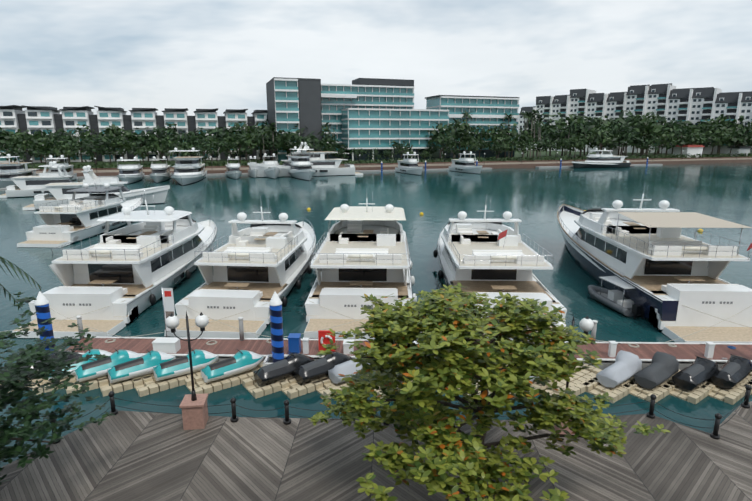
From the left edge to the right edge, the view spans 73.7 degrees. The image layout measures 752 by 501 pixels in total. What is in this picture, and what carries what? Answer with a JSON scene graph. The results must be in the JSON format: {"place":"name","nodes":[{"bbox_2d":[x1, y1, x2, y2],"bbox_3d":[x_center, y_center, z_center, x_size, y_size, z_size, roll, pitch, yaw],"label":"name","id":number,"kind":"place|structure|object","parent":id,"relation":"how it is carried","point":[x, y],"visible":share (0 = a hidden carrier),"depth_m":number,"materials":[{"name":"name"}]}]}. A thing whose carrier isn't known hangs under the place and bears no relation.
{"place":"outdoors","nodes":[
{"label":"outdoors","id":0,"kind":"place"},
{"bbox_2d":[2,300,125,336],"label":"mooring ropes","id":1,"kind":"object","parent":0,"point":[73,320],"visible":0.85,"depth_m":32.77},
{"bbox_2d":[131,302,268,336],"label":"mooring ropes","id":2,"kind":"object","parent":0,"point":[209,322],"visible":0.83,"depth_m":32.33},
{"bbox_2d":[285,301,406,336],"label":"mooring ropes","id":3,"kind":"object","parent":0,"point":[338,325],"visible":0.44,"depth_m":32.75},
{"bbox_2d":[0,163,751,467],"bbox_3d":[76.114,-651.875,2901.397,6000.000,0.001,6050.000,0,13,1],"label":"water surface","id":4,"kind":"object","parent":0,"point":[531,199],"depth_m":75.17,"materials":[{"name":"teal liquid"}]},
{"bbox_2d":[0,154,39,187],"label":"yacht","id":5,"kind":"object","parent":4,"relation":"on","point":[9,170],"visible":0.71,"depth_m":129.39,"materials":[{"name":"white"}]},
{"bbox_2d":[0,161,72,197],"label":"yacht","id":6,"kind":"object","parent":4,"relation":"on","point":[27,186],"visible":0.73,"depth_m":106.17,"materials":[{"name":"white plastic"}]},
{"bbox_2d":[34,291,54,349],"bbox_3d":[-18.464,5.326,28.241,0.713,6.400,0.713,0,13,1],"label":"pile","id":7,"kind":"object","parent":4,"relation":"on","point":[41,304],"visible":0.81,"depth_m":27.64,"materials":[{"name":"blue paint"}]},
{"bbox_2d":[46,155,76,180],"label":"yacht","id":8,"kind":"object","parent":4,"relation":"on","point":[68,168],"visible":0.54,"depth_m":138.47,"materials":[{"name":"white"}]},
{"bbox_2d":[17,173,142,247],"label":"yacht","id":9,"kind":"object","parent":4,"relation":"on","point":[75,219],"visible":0.81,"depth_m":63.71,"materials":[{"name":"white plastic"}]},
{"bbox_2d":[22,165,169,209],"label":"yacht","id":10,"kind":"object","parent":4,"relation":"on","point":[58,192],"visible":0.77,"depth_m":90.18,"materials":[{"name":"white plastic"}]},
{"bbox_2d":[12,191,216,338],"bbox_3d":[-19.682,-1.157,45.015,7.490,8.952,28.211,0,13,1],"label":"yacht","id":11,"kind":"object","parent":4,"relation":"on","point":[137,266],"visible":0.96,"depth_m":37.86,"materials":[{"name":"white"}]},
{"bbox_2d":[116,157,144,183],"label":"yacht","id":12,"kind":"object","parent":4,"relation":"on","point":[130,173],"visible":0.9,"depth_m":139.53,"materials":[{"name":"white plastic"}]},
{"bbox_2d":[149,156,171,182],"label":"yacht","id":13,"kind":"object","parent":4,"relation":"on","point":[160,173],"visible":0.85,"depth_m":142.21,"materials":[{"name":"white"}]},
{"bbox_2d":[169,148,206,185],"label":"yacht","id":14,"kind":"object","parent":4,"relation":"on","point":[188,170],"visible":0.96,"depth_m":139.46,"materials":[{"name":"white plastic"}]},
{"bbox_2d":[225,156,241,179],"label":"yacht","id":15,"kind":"object","parent":4,"relation":"on","point":[233,171],"visible":0.96,"depth_m":152.54,"materials":[{"name":"white"}]},
{"bbox_2d":[164,196,315,337],"bbox_3d":[-9.373,-0.895,44.848,7.290,8.468,27.668,1,13,4],"label":"yacht","id":16,"kind":"object","parent":4,"relation":"on","point":[256,266],"visible":0.96,"depth_m":37.86,"materials":[{"name":"white plastic"}]},
{"bbox_2d":[248,156,257,177],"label":"yacht","id":17,"kind":"object","parent":4,"relation":"on","point":[252,173],"visible":0.62,"depth_m":155.20,"materials":[{"name":"white plastic"}]},
{"bbox_2d":[261,153,279,178],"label":"yacht","id":18,"kind":"object","parent":4,"relation":"on","point":[272,172],"visible":0.81,"depth_m":153.18,"materials":[{"name":"white"}]},
{"bbox_2d":[262,291,288,365],"bbox_3d":[-5.408,5.351,27.686,1.520,6.600,1.200,0,13,1],"label":"pile","id":19,"kind":"object","parent":4,"relation":"on","point":[276,324],"visible":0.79,"depth_m":27.11,"materials":[{"name":"blue plastic"}]},
{"bbox_2d":[286,146,315,180],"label":"yacht","id":20,"kind":"object","parent":4,"relation":"on","point":[301,167],"visible":0.83,"depth_m":151.55,"materials":[{"name":"white plastic"}]},
{"bbox_2d":[248,142,362,177],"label":"yacht","id":21,"kind":"object","parent":4,"relation":"on","point":[322,165],"visible":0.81,"depth_m":159.73,"materials":[{"name":"white plastic"}]},
{"bbox_2d":[303,191,416,338],"bbox_3d":[-0.650,-1.321,46.028,8.090,8.820,30.381,0,13,1],"label":"yacht","id":22,"kind":"object","parent":4,"relation":"on","point":[362,250],"visible":0.96,"depth_m":38.07,"materials":[{"name":"white plastic"}]},
{"bbox_2d":[0,150,737,190],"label":"quay pontoon","id":23,"kind":"object","parent":4,"relation":"on","point":[224,174],"visible":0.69,"depth_m":184.88,"materials":[{"name":"concrete"}]},
{"bbox_2d":[0,401,751,500],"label":"boardwalk deck","id":24,"kind":"structure","parent":4,"relation":"on","point":[133,456],"depth_m":17.83,"materials":[{"name":"grey wood"}]},
{"bbox_2d":[0,256,41,309],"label":"palm","id":25,"kind":"object","parent":24,"relation":"on","point":[2,260],"visible":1,"depth_m":9.86,"materials":[{"name":"green plant"}]},
{"bbox_2d":[0,292,114,484],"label":"broadleaf tree","id":26,"kind":"object","parent":24,"relation":"on","point":[13,372],"visible":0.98,"depth_m":14.71,"materials":[{"name":"green plant"}]},
{"bbox_2d":[165,311,208,429],"bbox_3d":[-7.290,4.645,19.795,1.620,4.900,0.920,-1,13,-6],"label":"lamp post","id":27,"kind":"object","parent":24,"relation":"on","point":[193,405],"visible":1,"depth_m":19.80,"materials":[{"name":"pink granite"},{"name":"black painted metal"},{"name":"white frosted glass"}]},
{"bbox_2d":[49,385,751,443],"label":"bollards","id":28,"kind":"object","parent":24,"relation":"on","point":[714,434],"visible":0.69,"depth_m":20.44,"materials":[{"name":"metal"}]},
{"bbox_2d":[308,283,669,500],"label":"sea almond tree","id":29,"kind":"object","parent":24,"relation":"on","point":[450,353],"visible":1,"depth_m":14.14,"materials":[{"name":"green plant"}]},
{"bbox_2d":[552,315,593,434],"bbox_3d":[7.458,4.730,19.424,1.620,4.900,0.920,-1,13,-6],"label":"lamp post","id":30,"kind":"object","parent":24,"relation":"on","point":[586,324],"visible":0.35,"depth_m":18.93,"materials":[{"name":"painted metal"},{"name":"glass"}]},
{"bbox_2d":[0,361,751,404],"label":"jetski docks","id":31,"kind":"object","parent":4,"relation":"on","point":[580,382],"visible":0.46,"depth_m":25.57,"materials":[{"name":"beige plastic"}]},
{"bbox_2d":[15,348,751,389],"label":"jet skis","id":32,"kind":"object","parent":31,"relation":"on","point":[661,368],"visible":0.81,"depth_m":26.03,"materials":[{"name":"teal plastic"}]},
{"bbox_2d":[394,152,422,174],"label":"yacht","id":33,"kind":"object","parent":4,"relation":"on","point":[408,166],"visible":0.9,"depth_m":169.48,"materials":[{"name":"white plastic"}]},
{"bbox_2d":[66,336,751,369],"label":"dock","id":34,"kind":"object","parent":4,"relation":"on","point":[684,354],"visible":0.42,"depth_m":29.34,"materials":[{"name":"wood planks"}]},
{"bbox_2d":[76,287,735,357],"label":"dock boxes and pedestals","id":35,"kind":"object","parent":34,"relation":"on","point":[166,344],"visible":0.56,"depth_m":28.68,"materials":[{"name":"white plastic"}]},
{"bbox_2d":[447,151,482,173],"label":"yacht","id":36,"kind":"object","parent":4,"relation":"on","point":[464,165],"visible":0.92,"depth_m":175.61,"materials":[{"name":"white"}]},
{"bbox_2d":[433,195,566,340],"bbox_3d":[9.349,-1.028,45.523,7.790,8.426,30.380,0,13,1],"label":"yacht","id":37,"kind":"object","parent":4,"relation":"on","point":[475,255],"visible":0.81,"depth_m":39.90,"materials":[{"name":"white plastic"}]},
{"bbox_2d":[307,208,751,259],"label":"flags and buoys","id":38,"kind":"object","parent":4,"relation":"on","point":[502,234],"visible":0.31,"depth_m":36.97,"materials":[{"name":"red fabric"}]},
{"bbox_2d":[572,148,633,167],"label":"yacht","id":39,"kind":"object","parent":4,"relation":"on","point":[602,160],"visible":0.98,"depth_m":201.32,"materials":[{"name":"grey plastic"}]},
{"bbox_2d":[587,276,643,318],"bbox_3d":[18.236,3.279,38.268,2.120,2.110,6.222,-2,13,-10],"label":"dinghy","id":40,"kind":"object","parent":4,"relation":"on","point":[617,300],"visible":0.9,"depth_m":37.57,"materials":[{"name":"rubber"},{"name":"fiberglass"}]},
{"bbox_2d":[557,185,751,342],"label":"yacht","id":41,"kind":"object","parent":4,"relation":"on","point":[653,256],"visible":1,"depth_m":36.61,"materials":[{"name":"white plastic"}]},
{"bbox_2d":[0,0,751,136],"label":"sky","id":42,"kind":"structure","parent":0,"point":[193,55],"materials":[{"name":"white"}]},
{"bbox_2d":[23,150,751,176],"bbox_3d":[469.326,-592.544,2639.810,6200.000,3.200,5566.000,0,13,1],"label":"shore ground","id":43,"kind":"structure","parent":0,"point":[244,168],"depth_m":205.02,"materials":[{"name":"grey concrete"}]},
{"bbox_2d":[0,105,269,162],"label":"terrace houses","id":44,"kind":"structure","parent":43,"relation":"on","point":[13,118],"depth_m":208.83,"materials":[{"name":"white glass"}]},
{"bbox_2d":[0,110,751,168],"bbox_3d":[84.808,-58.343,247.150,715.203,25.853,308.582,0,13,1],"label":"shore trees","id":45,"kind":"object","parent":43,"relation":"on","point":[611,133],"visible":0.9,"depth_m":211.89,"materials":[{"name":"green plant"}]},
{"bbox_2d":[266,77,519,162],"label":"hotel building","id":46,"kind":"structure","parent":43,"relation":"on","point":[364,114],"depth_m":217.42,"materials":[{"name":"teal glass"}]},
{"bbox_2d":[256,108,751,160],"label":"palm trees","id":47,"kind":"object","parent":43,"relation":"on","point":[530,116],"visible":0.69,"depth_m":233.33,"materials":[{"name":"green plant"}]},
{"bbox_2d":[518,83,751,154],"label":"condo block","id":48,"kind":"structure","parent":43,"relation":"on","point":[669,101],"depth_m":306.58,"materials":[{"name":"grey"}]},
{"bbox_2d":[596,145,751,157],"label":"small buildings","id":49,"kind":"structure","parent":43,"relation":"on","point":[690,150],"depth_m":252.92,"materials":[{"name":"white"}]},
{"bbox_2d":[663,297,751,342],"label":"mooring ropes","id":50,"kind":"object","parent":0,"point":[713,316],"visible":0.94,"depth_m":31.69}
]}

